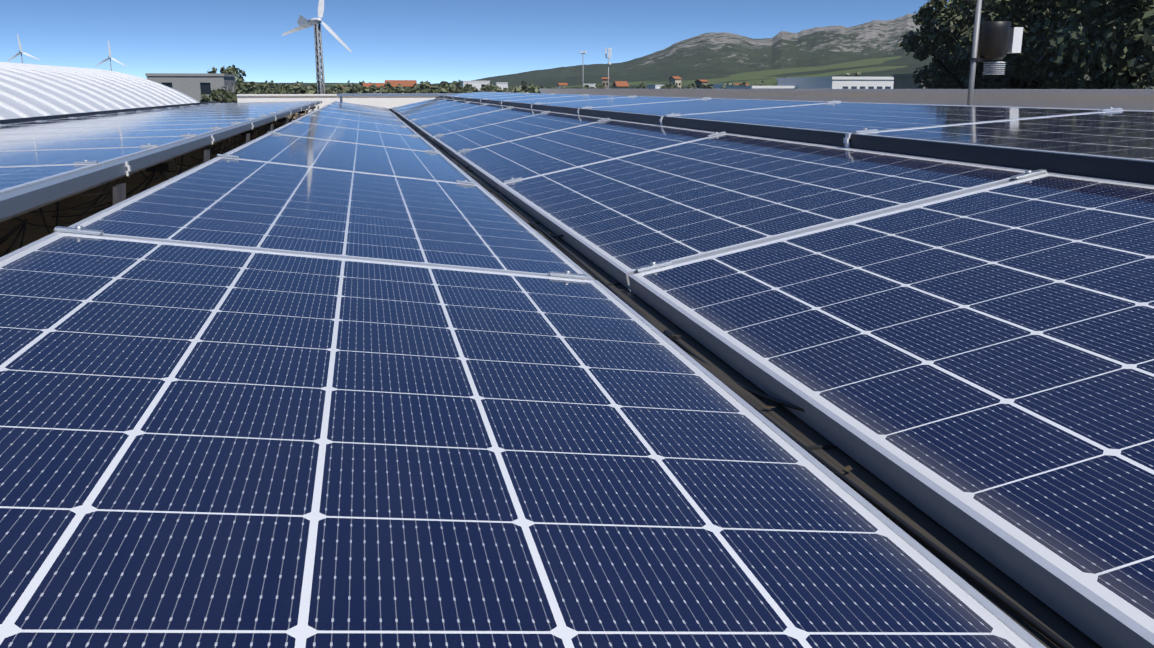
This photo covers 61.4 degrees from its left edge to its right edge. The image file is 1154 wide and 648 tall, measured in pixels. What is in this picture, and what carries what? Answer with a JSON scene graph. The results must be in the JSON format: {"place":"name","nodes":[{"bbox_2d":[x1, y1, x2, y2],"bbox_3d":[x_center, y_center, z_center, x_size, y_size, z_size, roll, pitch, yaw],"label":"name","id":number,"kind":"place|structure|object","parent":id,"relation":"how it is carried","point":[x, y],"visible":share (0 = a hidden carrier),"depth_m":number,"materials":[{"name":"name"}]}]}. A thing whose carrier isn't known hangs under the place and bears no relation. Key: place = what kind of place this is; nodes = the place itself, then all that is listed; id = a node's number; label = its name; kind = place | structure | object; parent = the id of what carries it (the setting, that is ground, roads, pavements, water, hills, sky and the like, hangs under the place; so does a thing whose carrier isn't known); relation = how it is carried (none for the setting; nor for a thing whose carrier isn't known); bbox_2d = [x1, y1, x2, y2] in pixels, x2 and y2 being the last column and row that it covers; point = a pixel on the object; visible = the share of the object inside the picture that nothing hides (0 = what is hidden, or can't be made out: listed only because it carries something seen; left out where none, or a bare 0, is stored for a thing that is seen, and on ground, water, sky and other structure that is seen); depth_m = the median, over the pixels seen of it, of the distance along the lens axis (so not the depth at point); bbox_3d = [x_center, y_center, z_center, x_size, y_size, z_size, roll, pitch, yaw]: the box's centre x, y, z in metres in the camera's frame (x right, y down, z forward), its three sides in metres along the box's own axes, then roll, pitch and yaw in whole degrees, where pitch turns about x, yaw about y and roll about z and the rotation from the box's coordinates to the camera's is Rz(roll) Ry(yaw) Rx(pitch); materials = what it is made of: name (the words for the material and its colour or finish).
{"place":"outdoors","nodes":[
{"label":"outdoors","id":0,"kind":"place"},
{"bbox_2d":[0,62,199,119],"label":"arched roof","id":1,"kind":"structure","parent":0,"point":[31,90],"depth_m":21.83,"materials":[{"name":"white paint"}]},
{"bbox_2d":[145,73,235,100],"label":"building","id":2,"kind":"structure","parent":0,"point":[194,85],"depth_m":108.72,"materials":[{"name":"grey concrete"}]},
{"bbox_2d":[363,83,384,92],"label":"house","id":3,"kind":"structure","parent":0,"point":[378,85],"depth_m":251.01,"materials":[{"name":"tile"}]},
{"bbox_2d":[246,82,540,88],"bbox_3d":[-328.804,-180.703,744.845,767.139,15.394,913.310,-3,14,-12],"label":"tree line","id":4,"kind":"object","parent":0,"point":[327,85],"depth_m":986.18,"materials":[{"name":"green plant"}]},
{"bbox_2d":[385,80,416,89],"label":"house","id":5,"kind":"structure","parent":0,"point":[406,83],"depth_m":240.63,"materials":[{"name":"tile"}]},
{"bbox_2d":[0,0,948,83],"label":"sky","id":6,"kind":"structure","parent":0,"point":[434,41],"materials":[{"name":"blue"}]},
{"bbox_2d":[0,89,1153,256],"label":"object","id":7,"kind":"structure","parent":0,"point":[1133,99],"depth_m":7.94,"materials":[{"name":"white paint"}]},
{"bbox_2d":[0,106,315,256],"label":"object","id":8,"kind":"object","parent":7,"relation":"on","point":[168,166],"visible":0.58,"depth_m":4.62,"materials":[{"name":"black plastic"}]},
{"bbox_2d":[0,94,450,222],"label":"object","id":9,"kind":"object","parent":7,"relation":"on","point":[16,203],"visible":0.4,"depth_m":3.48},
{"bbox_2d":[0,101,317,194],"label":"solar panels","id":10,"kind":"object","parent":9,"relation":"on","point":[34,153],"visible":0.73,"depth_m":5.47,"materials":[{"name":"blue glass"}]},
{"bbox_2d":[0,100,318,163],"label":"clamps","id":11,"kind":"object","parent":10,"relation":"attached to","point":[87,161],"visible":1,"depth_m":6.13,"materials":[{"name":"silver metal"}]},
{"bbox_2d":[54,92,1153,293],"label":"panel clamps","id":12,"kind":"object","parent":7,"relation":"on","point":[1103,168],"visible":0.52,"depth_m":2.64,"materials":[{"name":"metal"}]},
{"bbox_2d":[0,92,1153,647],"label":"solar panels","id":13,"kind":"object","parent":12,"relation":"on","point":[338,374],"visible":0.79,"depth_m":1.10,"materials":[{"name":"blue glass"}]},
{"bbox_2d":[389,109,1102,647],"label":"mounting rail","id":14,"kind":"object","parent":7,"relation":"on","point":[941,537],"depth_m":1.06,"materials":[{"name":"metal"}]},
{"bbox_2d":[390,110,1071,647],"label":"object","id":15,"kind":"object","parent":14,"relation":"on","point":[1014,608],"visible":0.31,"depth_m":1.05,"materials":[{"name":"black plastic"}]},
{"bbox_2d":[961,0,1022,104],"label":"weather station","id":16,"kind":"object","parent":7,"relation":"on","point":[996,40],"visible":0.92,"depth_m":6.68,"materials":[{"name":"grey plastic"}]},
{"bbox_2d":[435,14,923,87],"bbox_3d":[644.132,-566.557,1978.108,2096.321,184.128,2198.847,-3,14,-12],"label":"mountain ridge","id":17,"kind":"structure","parent":0,"point":[711,54],"depth_m":2021.54,"materials":[{"name":"stone"}]},
{"bbox_2d":[726,86,797,88],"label":"building","id":18,"kind":"structure","parent":0,"point":[761,87],"depth_m":108.92,"materials":[{"name":"paint"}]},
{"bbox_2d":[777,77,893,88],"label":"building","id":19,"kind":"structure","parent":0,"point":[823,82],"depth_m":102.24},
{"bbox_2d":[552,53,1152,88],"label":"hillside","id":20,"kind":"structure","parent":0,"point":[887,66],"depth_m":601.73,"materials":[{"name":"green plant"}]},
{"bbox_2d":[843,86,890,88],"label":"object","id":21,"kind":"object","parent":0,"point":[869,87],"visible":0.25,"depth_m":102.00,"materials":[{"name":"blue glass"}]},
{"bbox_2d":[893,74,926,88],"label":"glass building","id":22,"kind":"structure","parent":0,"point":[903,81],"depth_m":93.68,"materials":[{"name":"grey glass"}]},
{"label":"terrain","id":23,"kind":"structure","parent":0,"visible":0},
{"bbox_2d":[7,34,39,62],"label":"wind turbine","id":24,"kind":"object","parent":23,"relation":"on","point":[20,51],"visible":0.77,"depth_m":202.03,"materials":[{"name":"white paint"}]},
{"bbox_2d":[96,40,126,70],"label":"wind turbine","id":25,"kind":"object","parent":23,"relation":"on","point":[109,57],"visible":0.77,"depth_m":209.61,"materials":[{"name":"white paint"}]},
{"bbox_2d":[199,86,237,102],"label":"belt tree","id":26,"kind":"object","parent":23,"relation":"on","point":[229,96],"visible":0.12,"depth_m":92.31,"materials":[{"name":"green plant"}]},
{"bbox_2d":[207,65,247,93],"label":"tree","id":27,"kind":"object","parent":23,"relation":"on","point":[239,80],"visible":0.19,"depth_m":154.36,"materials":[{"name":"green plant"}]},
{"bbox_2d":[236,86,258,93],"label":"belt tree","id":28,"kind":"object","parent":23,"relation":"on","point":[244,92],"depth_m":126.26,"materials":[{"name":"green plant"}]},
{"bbox_2d":[239,81,268,93],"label":"field tree","id":29,"kind":"object","parent":23,"relation":"on","point":[249,86],"depth_m":165.72,"materials":[{"name":"green plant"}]},
{"bbox_2d":[249,83,290,93],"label":"belt tree","id":30,"kind":"object","parent":23,"relation":"on","point":[265,86],"visible":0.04,"depth_m":95.01,"materials":[{"name":"green plant"}]},
{"bbox_2d":[258,83,281,92],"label":"field tree","id":31,"kind":"object","parent":23,"relation":"on","point":[275,85],"depth_m":185.63,"materials":[{"name":"green plant"}]},
{"bbox_2d":[291,81,302,85],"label":"house","id":32,"kind":"structure","parent":23,"relation":"on","point":[298,83],"depth_m":240.04,"materials":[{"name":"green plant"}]},
{"bbox_2d":[276,85,319,93],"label":"belt tree","id":33,"kind":"object","parent":23,"relation":"on","point":[297,89],"visible":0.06,"depth_m":88.24,"materials":[{"name":"green plant"}]},
{"bbox_2d":[282,0,351,93],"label":"wind turbine","id":34,"kind":"object","parent":23,"relation":"on","point":[303,22],"visible":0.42,"depth_m":74.56,"materials":[{"name":"white paint"}]},
{"bbox_2d":[307,83,333,93],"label":"belt tree","id":35,"kind":"object","parent":23,"relation":"on","point":[326,90],"visible":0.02,"depth_m":158.01,"materials":[{"name":"green plant"}]},
{"bbox_2d":[332,84,353,93],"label":"belt tree","id":36,"kind":"object","parent":23,"relation":"on","point":[338,87],"visible":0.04,"depth_m":88.16,"materials":[{"name":"green plant"}]},
{"bbox_2d":[344,80,356,88],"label":"skyline tree","id":37,"kind":"object","parent":23,"relation":"on","point":[352,85],"visible":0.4,"depth_m":360.04,"materials":[{"name":"green plant"}]},
{"bbox_2d":[350,81,373,93],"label":"belt tree","id":38,"kind":"object","parent":23,"relation":"on","point":[357,90],"visible":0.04,"depth_m":135.41,"materials":[{"name":"green plant"}]},
{"bbox_2d":[357,86,382,93],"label":"belt tree","id":39,"kind":"object","parent":23,"relation":"on","point":[367,90],"visible":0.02,"depth_m":115.15,"materials":[{"name":"green plant"}]},
{"bbox_2d":[368,81,391,92],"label":"belt tree","id":40,"kind":"object","parent":23,"relation":"on","point":[381,87],"visible":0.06,"depth_m":127.57,"materials":[{"name":"green plant"}]},
{"bbox_2d":[372,88,395,92],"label":"belt tree","id":41,"kind":"object","parent":23,"relation":"on","point":[388,90],"visible":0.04,"depth_m":99.42,"materials":[{"name":"green plant"}]},
{"bbox_2d":[384,82,401,92],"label":"belt tree","id":42,"kind":"object","parent":23,"relation":"on","point":[397,90],"visible":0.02,"depth_m":136.27,"materials":[{"name":"green plant"}]},
{"bbox_2d":[402,80,430,92],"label":"belt tree","id":43,"kind":"object","parent":23,"relation":"on","point":[425,87],"visible":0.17,"depth_m":123.69,"materials":[{"name":"green plant"}]},
{"bbox_2d":[416,86,436,92],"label":"belt tree","id":44,"kind":"object","parent":23,"relation":"on","point":[433,89],"depth_m":103.63,"materials":[{"name":"green plant"}]},
{"bbox_2d":[423,84,448,91],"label":"belt tree","id":45,"kind":"object","parent":23,"relation":"on","point":[437,88],"visible":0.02,"depth_m":126.79,"materials":[{"name":"green plant"}]},
{"bbox_2d":[436,81,458,92],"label":"belt tree","id":46,"kind":"object","parent":23,"relation":"on","point":[452,88],"visible":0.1,"depth_m":99.70,"materials":[{"name":"green plant"}]},
{"bbox_2d":[447,80,462,88],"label":"field tree","id":47,"kind":"object","parent":23,"relation":"on","point":[456,83],"visible":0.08,"depth_m":221.57,"materials":[{"name":"green plant"}]},
{"bbox_2d":[457,83,474,91],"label":"skyline tree","id":48,"kind":"object","parent":23,"relation":"on","point":[462,88],"visible":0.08,"depth_m":182.04,"materials":[{"name":"green plant"}]},
{"bbox_2d":[463,85,480,92],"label":"belt tree","id":49,"kind":"object","parent":23,"relation":"on","point":[473,89],"depth_m":148.43,"materials":[{"name":"green plant"}]},
{"bbox_2d":[460,81,489,89],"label":"building","id":50,"kind":"structure","parent":23,"relation":"on","point":[479,84],"depth_m":289.88,"materials":[{"name":"paint"}]},
{"bbox_2d":[478,84,498,90],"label":"field tree","id":51,"kind":"object","parent":23,"relation":"on","point":[482,88],"visible":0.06,"depth_m":251.42,"materials":[{"name":"green plant"}]},
{"bbox_2d":[483,84,503,91],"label":"belt tree","id":52,"kind":"object","parent":23,"relation":"on","point":[490,88],"visible":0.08,"depth_m":154.41,"materials":[{"name":"green plant"}]},
{"bbox_2d":[495,82,507,89],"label":"building","id":53,"kind":"structure","parent":23,"relation":"on","point":[503,85],"depth_m":329.27,"materials":[{"name":"white paint"}]},
{"bbox_2d":[492,86,535,92],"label":"belt tree","id":54,"kind":"object","parent":23,"relation":"on","point":[517,90],"depth_m":88.13,"materials":[{"name":"green plant"}]},
{"bbox_2d":[512,81,527,91],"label":"skyline tree","id":55,"kind":"object","parent":23,"relation":"on","point":[524,86],"visible":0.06,"depth_m":195.30,"materials":[{"name":"green plant"}]},
{"bbox_2d":[527,84,546,92],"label":"belt tree","id":56,"kind":"object","parent":23,"relation":"on","point":[536,89],"visible":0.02,"depth_m":99.01,"materials":[{"name":"green plant"}]},
{"bbox_2d":[557,83,567,88],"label":"house","id":57,"kind":"structure","parent":23,"relation":"on","point":[562,84],"depth_m":447.30,"materials":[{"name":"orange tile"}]},
{"bbox_2d":[576,84,593,88],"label":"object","id":58,"kind":"object","parent":23,"relation":"on","point":[586,86],"visible":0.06,"depth_m":210.08,"materials":[{"name":"green"}]},
{"bbox_2d":[580,47,611,88],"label":"antenna mast","id":59,"kind":"object","parent":23,"relation":"on","point":[609,52],"visible":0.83,"depth_m":144.68,"materials":[{"name":"grey metal"}]},
{"bbox_2d":[590,84,605,88],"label":"skyline tree","id":60,"kind":"object","parent":23,"relation":"on","point":[597,86],"visible":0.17,"depth_m":262.25,"materials":[{"name":"green plant"}]},
{"bbox_2d":[602,77,609,88],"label":"village house","id":61,"kind":"structure","parent":23,"relation":"on","point":[605,81],"depth_m":582.27,"materials":[{"name":"paint"}]},
{"bbox_2d":[612,81,628,88],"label":"village house","id":62,"kind":"structure","parent":23,"relation":"on","point":[620,85],"depth_m":292.33,"materials":[{"name":"orange tile"}]},
{"bbox_2d":[636,83,647,88],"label":"field tree","id":63,"kind":"object","parent":23,"relation":"on","point":[641,85],"visible":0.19,"depth_m":329.13,"materials":[{"name":"green plant"}]},
{"bbox_2d":[645,85,662,88],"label":"building","id":64,"kind":"structure","parent":23,"relation":"on","point":[653,86],"depth_m":329.61,"materials":[{"name":"white paint"}]},
{"bbox_2d":[660,81,677,88],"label":"field tree","id":65,"kind":"object","parent":23,"relation":"on","point":[673,86],"visible":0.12,"depth_m":289.80,"materials":[{"name":"green plant"}]},
{"bbox_2d":[669,76,681,87],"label":"village house","id":66,"kind":"structure","parent":23,"relation":"on","point":[676,80],"depth_m":541.59,"materials":[{"name":"beige paint"}]},
{"bbox_2d":[687,83,696,88],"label":"skyline tree","id":67,"kind":"object","parent":23,"relation":"on","point":[691,86],"visible":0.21,"depth_m":337.75,"materials":[{"name":"green plant"}]},
{"bbox_2d":[694,80,708,88],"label":"village house","id":68,"kind":"structure","parent":23,"relation":"on","point":[698,83],"depth_m":501.76,"materials":[{"name":"stone"}]},
{"bbox_2d":[704,84,715,88],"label":"skyline tree","id":69,"kind":"object","parent":23,"relation":"on","point":[710,86],"visible":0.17,"depth_m":242.93,"materials":[{"name":"green plant"}]},
{"bbox_2d":[713,84,729,88],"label":"building","id":70,"kind":"structure","parent":23,"relation":"on","point":[717,86],"depth_m":415.91,"materials":[{"name":"blue paint"}]},
{"bbox_2d":[758,81,767,85],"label":"skyline tree","id":71,"kind":"object","parent":23,"relation":"on","point":[761,83],"visible":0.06,"depth_m":340.29,"materials":[{"name":"green plant"}]},
{"bbox_2d":[846,71,860,76],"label":"field tree","id":72,"kind":"object","parent":23,"relation":"on","point":[857,74],"visible":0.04,"depth_m":214.54,"materials":[{"name":"green plant"}]},
{"bbox_2d":[929,61,979,86],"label":"tree","id":73,"kind":"object","parent":23,"relation":"on","point":[943,72],"visible":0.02,"depth_m":66.06,"materials":[{"name":"green plant"}]},
{"bbox_2d":[912,36,1035,88],"bbox_3d":[27.360,-15.403,65.652,9.657,14.298,8.284,-3,14,-12],"label":"tree","id":74,"kind":"object","parent":23,"relation":"on","point":[936,51],"visible":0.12,"depth_m":64.98,"materials":[{"name":"green plant"}]},
{"bbox_2d":[897,0,1056,88],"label":"tree","id":75,"kind":"object","parent":23,"relation":"on","point":[939,22],"visible":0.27,"depth_m":56.76,"materials":[{"name":"green plant"}]},
{"bbox_2d":[946,0,1072,88],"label":"tree","id":76,"kind":"object","parent":23,"relation":"on","point":[1043,81],"depth_m":58.51,"materials":[{"name":"green plant"}]},
{"bbox_2d":[946,0,1153,88],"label":"tree","id":77,"kind":"object","parent":23,"relation":"on","point":[1008,10],"visible":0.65,"depth_m":43.01,"materials":[{"name":"green plant"}]},
{"bbox_2d":[1014,64,1153,88],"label":"tree","id":78,"kind":"object","parent":23,"relation":"on","point":[1138,81],"visible":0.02,"depth_m":60.12,"materials":[{"name":"green plant"}]},
{"bbox_2d":[1018,0,1153,88],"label":"tree","id":79,"kind":"object","parent":23,"relation":"on","point":[1074,37],"visible":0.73,"depth_m":38.21,"materials":[{"name":"green plant"}]}
]}

